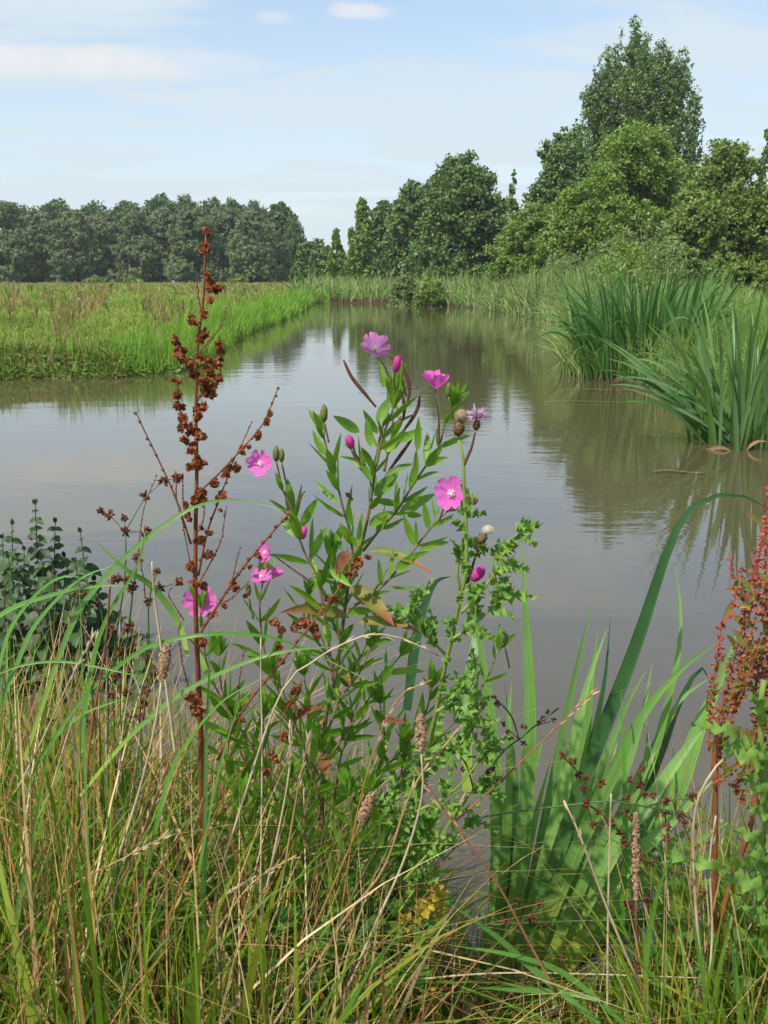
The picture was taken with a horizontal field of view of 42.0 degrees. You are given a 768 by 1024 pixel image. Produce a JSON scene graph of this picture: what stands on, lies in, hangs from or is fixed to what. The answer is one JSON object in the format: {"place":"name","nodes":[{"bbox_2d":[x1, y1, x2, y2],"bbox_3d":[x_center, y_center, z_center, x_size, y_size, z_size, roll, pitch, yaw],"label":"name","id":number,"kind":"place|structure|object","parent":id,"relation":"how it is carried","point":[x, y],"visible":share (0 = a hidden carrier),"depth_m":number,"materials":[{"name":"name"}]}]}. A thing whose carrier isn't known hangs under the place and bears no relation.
{"place":"outdoors","nodes":[
{"label":"outdoors","id":0,"kind":"place"},
{"bbox_2d":[0,281,334,372],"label":"meadow grass","id":1,"kind":"structure","parent":0,"point":[97,323],"depth_m":21.61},
{"bbox_2d":[0,281,757,1023],"bbox_3d":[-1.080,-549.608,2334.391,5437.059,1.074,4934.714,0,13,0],"label":"ground","id":2,"kind":"structure","parent":0,"point":[620,383],"depth_m":13.03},
{"bbox_2d":[0,200,46,282],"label":"willow tree","id":3,"kind":"object","parent":2,"relation":"on","point":[19,255],"visible":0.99,"depth_m":106.75,"materials":[{"name":"green plant"}]},
{"bbox_2d":[2,205,70,282],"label":"willow tree","id":4,"kind":"object","parent":2,"relation":"on","point":[38,230],"visible":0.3,"depth_m":112.44,"materials":[{"name":"green plant"}]},
{"bbox_2d":[35,197,84,281],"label":"poplar tree","id":5,"kind":"object","parent":2,"relation":"on","point":[56,210],"visible":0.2,"depth_m":125.25,"materials":[{"name":"green plant"}]},
{"bbox_2d":[41,209,112,282],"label":"willow tree","id":6,"kind":"object","parent":2,"relation":"on","point":[73,226],"visible":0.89,"depth_m":108.18,"materials":[{"name":"green plant"}]},
{"bbox_2d":[0,498,163,703],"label":"water mint","id":7,"kind":"object","parent":2,"relation":"on","point":[18,591],"visible":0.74,"depth_m":3.19,"materials":[{"name":"green plant"}]},
{"bbox_2d":[0,340,192,378],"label":"bank herbs","id":8,"kind":"object","parent":2,"relation":"on","point":[93,374],"visible":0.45,"depth_m":13.24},
{"bbox_2d":[70,210,135,279],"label":"willow tree","id":9,"kind":"object","parent":2,"relation":"on","point":[109,228],"visible":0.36,"depth_m":113.05,"materials":[{"name":"green plant"}]},
{"bbox_2d":[0,331,222,380],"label":"bank weeds","id":10,"kind":"object","parent":2,"relation":"on","point":[123,366],"visible":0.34,"depth_m":13.24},
{"bbox_2d":[105,200,143,249],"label":"poplar tree","id":11,"kind":"object","parent":2,"relation":"on","point":[125,207],"visible":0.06,"depth_m":127.11,"materials":[{"name":"green plant"}]},
{"bbox_2d":[103,209,164,282],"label":"willow tree","id":12,"kind":"object","parent":2,"relation":"on","point":[145,254],"visible":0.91,"depth_m":108.76,"materials":[{"name":"green plant"}]},
{"bbox_2d":[97,542,189,655],"bbox_3d":[-0.308,0.109,1.281,0.111,0.160,0.019,-2,13,-8],"label":"grass blade","id":13,"kind":"object","parent":2,"relation":"on","point":[162,598],"depth_m":1.29,"materials":[{"name":"green plant"}]},
{"bbox_2d":[0,280,305,369],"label":"meadow weeds","id":14,"kind":"object","parent":2,"relation":"on","point":[92,304],"visible":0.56,"depth_m":23.39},
{"bbox_2d":[132,192,180,257],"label":"poplar tree","id":15,"kind":"object","parent":2,"relation":"on","point":[149,207],"visible":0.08,"depth_m":124.50,"materials":[{"name":"green plant"}]},
{"bbox_2d":[138,205,181,282],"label":"willow tree","id":16,"kind":"object","parent":2,"relation":"on","point":[158,220],"visible":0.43,"depth_m":112.13,"materials":[{"name":"green plant"}]},
{"bbox_2d":[51,286,329,374],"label":"margin reeds","id":17,"kind":"object","parent":2,"relation":"on","point":[240,323],"visible":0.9,"depth_m":17.18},
{"bbox_2d":[157,205,228,282],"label":"willow tree","id":18,"kind":"object","parent":2,"relation":"on","point":[179,262],"visible":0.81,"depth_m":108.11,"materials":[{"name":"green plant"}]},
{"bbox_2d":[194,204,249,281],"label":"willow tree","id":19,"kind":"object","parent":2,"relation":"on","point":[224,219],"visible":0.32,"depth_m":112.45,"materials":[{"name":"green plant"}]},
{"bbox_2d":[218,208,281,282],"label":"willow tree","id":20,"kind":"object","parent":2,"relation":"on","point":[242,253],"visible":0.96,"depth_m":107.94,"materials":[{"name":"green plant"}]},
{"bbox_2d":[134,226,371,967],"bbox_3d":[-0.175,0.244,1.337,0.295,1.207,0.145,6,14,22],"label":"dead dock","id":21,"kind":"object","parent":2,"relation":"on","point":[198,463],"visible":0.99,"depth_m":1.27,"materials":[{"name":"plant"}]},
{"bbox_2d":[249,218,290,282],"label":"willow tree","id":22,"kind":"object","parent":2,"relation":"on","point":[274,239],"visible":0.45,"depth_m":112.50,"materials":[{"name":"green plant"}]},
{"bbox_2d":[259,201,306,282],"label":"poplar tree","id":23,"kind":"object","parent":2,"relation":"on","point":[280,214],"visible":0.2,"depth_m":119.99,"materials":[{"name":"green plant"}]},
{"bbox_2d":[277,217,304,281],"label":"poplar tree","id":24,"kind":"object","parent":2,"relation":"on","point":[293,236],"visible":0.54,"depth_m":116.94,"materials":[{"name":"green plant"}]},
{"bbox_2d":[289,238,341,283],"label":"round tree","id":25,"kind":"object","parent":2,"relation":"on","point":[310,257],"visible":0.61,"depth_m":96.03,"materials":[{"name":"green plant"}]},
{"bbox_2d":[320,227,346,280],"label":"birch tree","id":26,"kind":"object","parent":2,"relation":"on","point":[333,265],"visible":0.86,"depth_m":81.05,"materials":[{"name":"green plant"}]},
{"bbox_2d":[182,331,516,929],"bbox_3d":[-0.050,0.298,1.450,0.479,1.109,0.255,0,13,0],"label":"great willowherb","id":27,"kind":"object","parent":2,"relation":"on","point":[449,492],"visible":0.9,"depth_m":1.38,"materials":[{"name":"green plant"}]},
{"bbox_2d":[338,196,388,280],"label":"birch tree","id":28,"kind":"object","parent":2,"relation":"on","point":[361,255],"visible":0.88,"depth_m":76.52,"materials":[{"name":"green plant"}]},
{"bbox_2d":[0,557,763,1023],"bbox_3d":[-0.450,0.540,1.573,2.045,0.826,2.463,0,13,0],"label":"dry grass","id":29,"kind":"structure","parent":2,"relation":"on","point":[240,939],"depth_m":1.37,"materials":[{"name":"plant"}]},
{"bbox_2d":[0,575,95,668],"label":"grass blade","id":30,"kind":"object","parent":29,"relation":"on","point":[23,608],"depth_m":1.29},
{"bbox_2d":[263,720,292,899],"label":"dry grass stalk","id":31,"kind":"object","parent":29,"relation":"on","point":[289,762],"visible":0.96,"depth_m":1.33,"materials":[{"name":"plant"}]},
{"bbox_2d":[338,712,426,1012],"bbox_3d":[-0.008,0.454,1.259,0.122,0.445,0.023,2,13,8],"label":"dry grass stalk","id":32,"kind":"object","parent":29,"relation":"on","point":[420,727],"visible":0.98,"depth_m":1.22,"materials":[{"name":"plant"}]},
{"bbox_2d":[451,687,598,824],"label":"dry grass stalk","id":33,"kind":"object","parent":29,"relation":"on","point":[578,706],"visible":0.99,"depth_m":1.37,"materials":[{"name":"beige plant"}]},
{"bbox_2d":[0,621,767,1023],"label":"bank grass","id":34,"kind":"structure","parent":2,"relation":"on","point":[752,967],"depth_m":1.41,"materials":[{"name":"plant"}]},
{"bbox_2d":[6,742,49,1023],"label":"grass blade","id":35,"kind":"object","parent":34,"relation":"on","point":[23,879],"depth_m":1.30,"materials":[{"name":"green plant"}]},
{"bbox_2d":[23,716,32,986],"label":"dry grass stalk","id":36,"kind":"object","parent":34,"relation":"on","point":[29,760],"visible":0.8,"depth_m":1.27,"materials":[{"name":"plant"}]},
{"bbox_2d":[15,627,96,792],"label":"dry grass stalk","id":37,"kind":"object","parent":34,"relation":"on","point":[74,670],"visible":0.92,"depth_m":1.32,"materials":[{"name":"plant"}]},
{"bbox_2d":[0,565,112,706],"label":"grass blade","id":38,"kind":"object","parent":34,"relation":"on","point":[24,644],"depth_m":1.30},
{"bbox_2d":[0,584,121,617],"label":"grass blade","id":39,"kind":"object","parent":34,"relation":"on","point":[20,604],"depth_m":1.29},
{"bbox_2d":[0,660,153,679],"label":"grass blade","id":40,"kind":"object","parent":34,"relation":"on","point":[47,661],"depth_m":1.31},
{"bbox_2d":[25,696,130,798],"bbox_3d":[-0.406,0.311,1.331,0.158,0.155,0.018,1,13,4],"label":"grass blade","id":41,"kind":"object","parent":34,"relation":"on","point":[62,730],"depth_m":1.33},
{"bbox_2d":[77,560,89,893],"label":"grass blade","id":42,"kind":"object","parent":34,"relation":"on","point":[85,777],"depth_m":1.27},
{"bbox_2d":[0,829,171,956],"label":"dry grass stalk","id":43,"kind":"object","parent":34,"relation":"on","point":[109,865],"visible":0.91,"depth_m":1.24,"materials":[{"name":"plant"}]},
{"bbox_2d":[83,576,111,820],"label":"dry grass stalk","id":44,"kind":"object","parent":34,"relation":"on","point":[94,711],"visible":0.84,"depth_m":1.32,"materials":[{"name":"beige plant"}]},
{"bbox_2d":[75,526,145,779],"bbox_3d":[-0.354,0.188,1.300,0.118,0.350,0.020,2,13,7],"label":"grass blade","id":45,"kind":"object","parent":34,"relation":"on","point":[93,660],"depth_m":1.31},
{"bbox_2d":[57,763,168,991],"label":"dry grass stalk","id":46,"kind":"object","parent":34,"relation":"on","point":[155,801],"visible":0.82,"depth_m":1.26,"materials":[{"name":"beige plant"}]},
{"bbox_2d":[45,471,183,834],"bbox_3d":[-0.428,0.281,1.604,0.236,0.707,0.042,0,13,0],"label":"jointed rush","id":47,"kind":"object","parent":34,"relation":"on","point":[117,650],"visible":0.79,"depth_m":1.58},
{"bbox_2d":[81,642,171,996],"bbox_3d":[-0.338,0.422,1.281,0.162,0.549,0.021,1,13,6],"label":"dry grass stalk","id":48,"kind":"object","parent":34,"relation":"on","point":[164,661],"visible":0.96,"depth_m":1.24,"materials":[{"name":"plant"}]},
{"bbox_2d":[115,628,141,799],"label":"dry grass stalk","id":49,"kind":"object","parent":34,"relation":"on","point":[136,658],"visible":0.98,"depth_m":1.33,"materials":[{"name":"plant"}]},
{"bbox_2d":[23,498,285,760],"bbox_3d":[-0.301,0.158,1.291,0.361,0.356,0.031,0,13,0],"label":"grass blade","id":50,"kind":"object","parent":34,"relation":"on","point":[101,581],"depth_m":1.29,"materials":[{"name":"green plant"}]},
{"bbox_2d":[151,562,176,758],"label":"dry grass stalk","id":51,"kind":"object","parent":34,"relation":"on","point":[167,693],"visible":0.82,"depth_m":1.29,"materials":[{"name":"plant"}]},
{"bbox_2d":[139,683,253,899],"bbox_3d":[-0.234,0.353,1.267,0.169,0.312,0.020,1,13,5],"label":"grass blade","id":52,"kind":"object","parent":34,"relation":"on","point":[167,781],"depth_m":1.28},
{"bbox_2d":[39,632,369,759],"bbox_3d":[-0.238,0.241,1.310,0.443,0.186,0.031,0,13,0],"label":"grass blade","id":53,"kind":"object","parent":34,"relation":"on","point":[119,665],"depth_m":1.30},
{"bbox_2d":[201,627,209,979],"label":"grass blade","id":54,"kind":"object","parent":34,"relation":"on","point":[205,784],"depth_m":1.28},
{"bbox_2d":[79,647,349,795],"bbox_3d":[-0.226,0.278,1.320,0.368,0.214,0.031,0,13,0],"label":"grass blade","id":55,"kind":"object","parent":34,"relation":"on","point":[147,719],"depth_m":1.32,"materials":[{"name":"green plant"}]},
{"bbox_2d":[191,689,243,911],"bbox_3d":[-0.210,0.366,1.272,0.082,0.318,0.019,2,13,7],"label":"grass blade","id":56,"kind":"object","parent":34,"relation":"on","point":[208,819],"depth_m":1.29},
{"bbox_2d":[259,638,262,917],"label":"dry grass stalk","id":57,"kind":"object","parent":34,"relation":"on","point":[261,779],"visible":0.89,"depth_m":1.32,"materials":[{"name":"plant"}]},
{"bbox_2d":[275,731,310,920],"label":"dry grass stalk","id":58,"kind":"object","parent":34,"relation":"on","point":[307,746],"visible":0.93,"depth_m":1.33,"materials":[{"name":"plant"}]},
{"bbox_2d":[270,791,374,1015],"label":"dry grass stalk","id":59,"kind":"object","parent":34,"relation":"on","point":[365,809],"visible":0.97,"depth_m":1.27,"materials":[{"name":"plant"}]},
{"bbox_2d":[223,633,438,859],"bbox_3d":[-0.073,0.309,1.306,0.287,0.327,0.023,0,13,0],"label":"dry grass stalk","id":60,"kind":"object","parent":34,"relation":"on","point":[275,705],"visible":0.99,"depth_m":1.30,"materials":[{"name":"plant"}]},
{"bbox_2d":[279,724,463,1023],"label":"dry grass stalk","id":61,"kind":"object","parent":34,"relation":"on","point":[455,732],"visible":0.9,"depth_m":1.28,"materials":[{"name":"plant"}]},
{"bbox_2d":[341,680,431,914],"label":"dry grass stalk","id":62,"kind":"object","parent":34,"relation":"on","point":[392,708],"visible":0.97,"depth_m":1.34,"materials":[{"name":"plant"}]},
{"bbox_2d":[413,766,556,992],"bbox_3d":[0.133,0.477,1.295,0.195,0.335,0.016,-1,13,-3],"label":"dry grass stalk","id":63,"kind":"object","parent":34,"relation":"on","point":[428,788],"visible":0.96,"depth_m":1.30,"materials":[{"name":"beige plant"}]},
{"bbox_2d":[448,902,600,1023],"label":"grass blade","id":64,"kind":"object","parent":34,"relation":"on","point":[534,970],"depth_m":1.34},
{"bbox_2d":[475,987,599,1000],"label":"grass blade","id":65,"kind":"object","parent":34,"relation":"on","point":[537,990],"depth_m":1.34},
{"bbox_2d":[451,945,624,1023],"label":"grass blade","id":66,"kind":"object","parent":34,"relation":"on","point":[569,977],"depth_m":1.34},
{"bbox_2d":[417,972,698,979],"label":"dry grass stalk","id":67,"kind":"object","parent":34,"relation":"on","point":[426,978],"visible":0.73,"depth_m":1.39,"materials":[{"name":"plant"}]},
{"bbox_2d":[472,750,706,1018],"bbox_3d":[0.292,0.540,1.440,0.343,0.439,0.039,0,13,0],"label":"jointed rush","id":68,"kind":"object","parent":34,"relation":"on","point":[644,794],"visible":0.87,"depth_m":1.42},
{"bbox_2d":[606,794,611,1016],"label":"dry grass stalk","id":69,"kind":"object","parent":34,"relation":"on","point":[607,967],"visible":0.94,"depth_m":1.34,"materials":[{"name":"plant"}]},
{"bbox_2d":[563,800,656,1023],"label":"dry grass stalk","id":70,"kind":"object","parent":34,"relation":"on","point":[579,834],"visible":0.95,"depth_m":1.33,"materials":[{"name":"plant"}]},
{"bbox_2d":[631,812,640,984],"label":"dry grass stalk","id":71,"kind":"object","parent":34,"relation":"on","point":[636,864],"visible":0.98,"depth_m":1.34,"materials":[{"name":"plant"}]},
{"bbox_2d":[643,853,671,1023],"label":"grass blade","id":72,"kind":"object","parent":34,"relation":"on","point":[649,932],"depth_m":1.33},
{"bbox_2d":[690,906,708,1012],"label":"grass blade","id":73,"kind":"object","parent":34,"relation":"on","point":[702,972],"depth_m":1.34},
{"bbox_2d":[704,816,716,1022],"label":"dry grass stalk","id":74,"kind":"object","parent":34,"relation":"on","point":[709,860],"visible":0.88,"depth_m":1.30,"materials":[{"name":"plant"}]},
{"bbox_2d":[692,754,729,1019],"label":"dry grass stalk","id":75,"kind":"object","parent":34,"relation":"on","point":[693,848],"visible":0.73,"depth_m":1.32,"materials":[{"name":"plant"}]},
{"bbox_2d":[719,816,752,1023],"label":"dry grass stalk","id":76,"kind":"object","parent":34,"relation":"on","point":[720,840],"visible":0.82,"depth_m":1.31,"materials":[{"name":"plant"}]},
{"bbox_2d":[0,743,767,1023],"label":"grass","id":77,"kind":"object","parent":2,"relation":"on","point":[419,983],"visible":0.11,"depth_m":1.50,"materials":[{"name":"plant"}]},
{"bbox_2d":[4,915,766,1023],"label":"thatch","id":78,"kind":"object","parent":2,"relation":"on","point":[472,999],"visible":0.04,"depth_m":1.71,"materials":[{"name":"plant"}]},
{"bbox_2d":[368,199,411,271],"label":"alder tree","id":79,"kind":"object","parent":2,"relation":"on","point":[381,211],"visible":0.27,"depth_m":80.09,"materials":[{"name":"green plant"}]},
{"bbox_2d":[384,272,418,305],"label":"shrub","id":80,"kind":"object","parent":2,"relation":"on","point":[404,285],"visible":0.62,"depth_m":44.62,"materials":[{"name":"green plant"}]},
{"bbox_2d":[371,178,432,281],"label":"round tree","id":81,"kind":"object","parent":2,"relation":"on","point":[407,208],"visible":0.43,"depth_m":70.36,"materials":[{"name":"green plant"}]},
{"bbox_2d":[411,277,451,306],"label":"shrub","id":82,"kind":"object","parent":2,"relation":"on","point":[426,293],"visible":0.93,"depth_m":43.58,"materials":[{"name":"green plant"}]},
{"bbox_2d":[366,404,544,1023],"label":"creeping thistle","id":83,"kind":"object","parent":2,"relation":"on","point":[503,592],"visible":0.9,"depth_m":1.34,"materials":[{"name":"green plant"}]},
{"bbox_2d":[399,149,517,281],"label":"round tree","id":84,"kind":"object","parent":2,"relation":"on","point":[467,209],"visible":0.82,"depth_m":57.97,"materials":[{"name":"green plant"}]},
{"bbox_2d":[453,694,558,820],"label":"jointed rush","id":85,"kind":"object","parent":2,"relation":"on","point":[491,768],"visible":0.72,"depth_m":1.41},
{"bbox_2d":[497,169,519,245],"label":"sparse tree","id":86,"kind":"object","parent":2,"relation":"on","point":[512,205],"visible":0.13,"depth_m":55.28,"materials":[{"name":"green plant"}]},
{"bbox_2d":[270,250,767,378],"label":"reed bed","id":87,"kind":"object","parent":2,"relation":"on","point":[516,297],"visible":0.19,"depth_m":32.39,"materials":[{"name":"plant"}]},
{"bbox_2d":[481,200,556,284],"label":"alder tree","id":88,"kind":"object","parent":2,"relation":"on","point":[514,251],"visible":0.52,"depth_m":44.77,"materials":[{"name":"green plant"}]},
{"bbox_2d":[521,126,593,218],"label":"poplar tree","id":89,"kind":"object","parent":2,"relation":"on","point":[564,158],"visible":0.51,"depth_m":54.24,"materials":[{"name":"green plant"}]},
{"bbox_2d":[544,254,574,285],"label":"tall herb","id":90,"kind":"object","parent":2,"relation":"on","point":[561,264],"visible":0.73,"depth_m":32.50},
{"bbox_2d":[526,173,631,278],"bbox_3d":[8.032,-10.657,39.532,4.807,5.160,4.394,0,13,0],"label":"alder tree","id":91,"kind":"object","parent":2,"relation":"on","point":[570,229],"visible":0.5,"depth_m":38.81,"materials":[{"name":"green plant"}]},
{"bbox_2d":[437,680,767,1023],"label":"grass","id":92,"kind":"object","parent":2,"relation":"on","point":[709,928],"visible":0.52,"depth_m":1.51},
{"bbox_2d":[544,119,693,270],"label":"alder tree","id":93,"kind":"object","parent":2,"relation":"on","point":[637,166],"visible":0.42,"depth_m":40.90,"materials":[{"name":"green plant"}]},
{"bbox_2d":[584,229,661,304],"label":"tall herb","id":94,"kind":"object","parent":2,"relation":"on","point":[625,248],"visible":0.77,"depth_m":15.72,"materials":[{"name":"green plant"}]},
{"bbox_2d":[570,14,706,233],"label":"poplar tree","id":95,"kind":"object","parent":2,"relation":"on","point":[640,84],"visible":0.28,"depth_m":58.57,"materials":[{"name":"green plant"}]},
{"bbox_2d":[619,220,690,300],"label":"tall herb","id":96,"kind":"object","parent":2,"relation":"on","point":[655,245],"visible":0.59,"depth_m":17.19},
{"bbox_2d":[651,233,713,286],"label":"shrub","id":97,"kind":"object","parent":2,"relation":"on","point":[693,260],"visible":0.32,"depth_m":25.81,"materials":[{"name":"green plant"}]},
{"bbox_2d":[657,197,736,281],"bbox_3d":[11.180,-9.248,35.715,3.262,3.915,3.510,0,13,0],"label":"maple tree","id":98,"kind":"object","parent":2,"relation":"on","point":[701,225],"visible":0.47,"depth_m":35.03,"materials":[{"name":"green plant"}]},
{"bbox_2d":[660,679,767,959],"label":"creeping thistle","id":99,"kind":"object","parent":2,"relation":"on","point":[738,747],"visible":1,"depth_m":1.28,"materials":[{"name":"green plant"}]},
{"bbox_2d":[661,138,767,282],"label":"maple tree","id":100,"kind":"object","parent":2,"relation":"on","point":[725,170],"visible":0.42,"depth_m":37.42,"materials":[{"name":"green plant"}]},
{"bbox_2d":[699,486,767,1021],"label":"red dock","id":101,"kind":"object","parent":2,"relation":"on","point":[745,659],"visible":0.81,"depth_m":1.34,"materials":[{"name":"plant"}]},
{"bbox_2d":[709,254,767,297],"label":"shrub","id":102,"kind":"object","parent":2,"relation":"on","point":[742,268],"visible":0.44,"depth_m":23.07,"materials":[{"name":"green plant"}]},
{"bbox_2d":[735,185,767,273],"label":"maple tree","id":103,"kind":"object","parent":2,"relation":"on","point":[760,248],"visible":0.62,"depth_m":36.39,"materials":[{"name":"green plant"}]},
{"bbox_2d":[0,303,767,998],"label":"water","id":104,"kind":"structure","parent":0,"point":[602,493],"depth_m":5.70,"materials":[{"name":"liquid"}]},
{"bbox_2d":[403,493,764,999],"bbox_3d":[0.375,0.493,1.904,0.702,1.096,0.487,2,13,8],"label":"flag iris","id":105,"kind":"object","parent":104,"relation":"in","point":[585,745],"visible":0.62,"depth_m":1.85,"materials":[{"name":"green plant"}]},
{"bbox_2d":[497,286,767,405],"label":"bank sedge","id":106,"kind":"object","parent":104,"relation":"in","point":[762,327],"visible":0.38,"depth_m":11.73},
{"bbox_2d":[523,255,761,382],"bbox_3d":[3.228,-2.401,12.521,2.665,1.591,2.872,-10,17,-37],"label":"reed clump","id":107,"kind":"object","parent":104,"relation":"on","point":[591,321],"visible":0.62,"depth_m":12.38,"materials":[{"name":"green plant"}]},
{"bbox_2d":[597,284,767,450],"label":"reed clump","id":108,"kind":"object","parent":104,"relation":"on","point":[739,419],"visible":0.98,"depth_m":7.73,"materials":[{"name":"green plant"}]},
{"bbox_2d":[0,0,767,254],"label":"sky","id":109,"kind":"structure","parent":0,"point":[315,107],"materials":[{"name":"blue"}]},
{"bbox_2d":[304,273,767,298],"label":"rank grass","id":110,"kind":"structure","parent":0,"point":[363,280],"depth_m":52.88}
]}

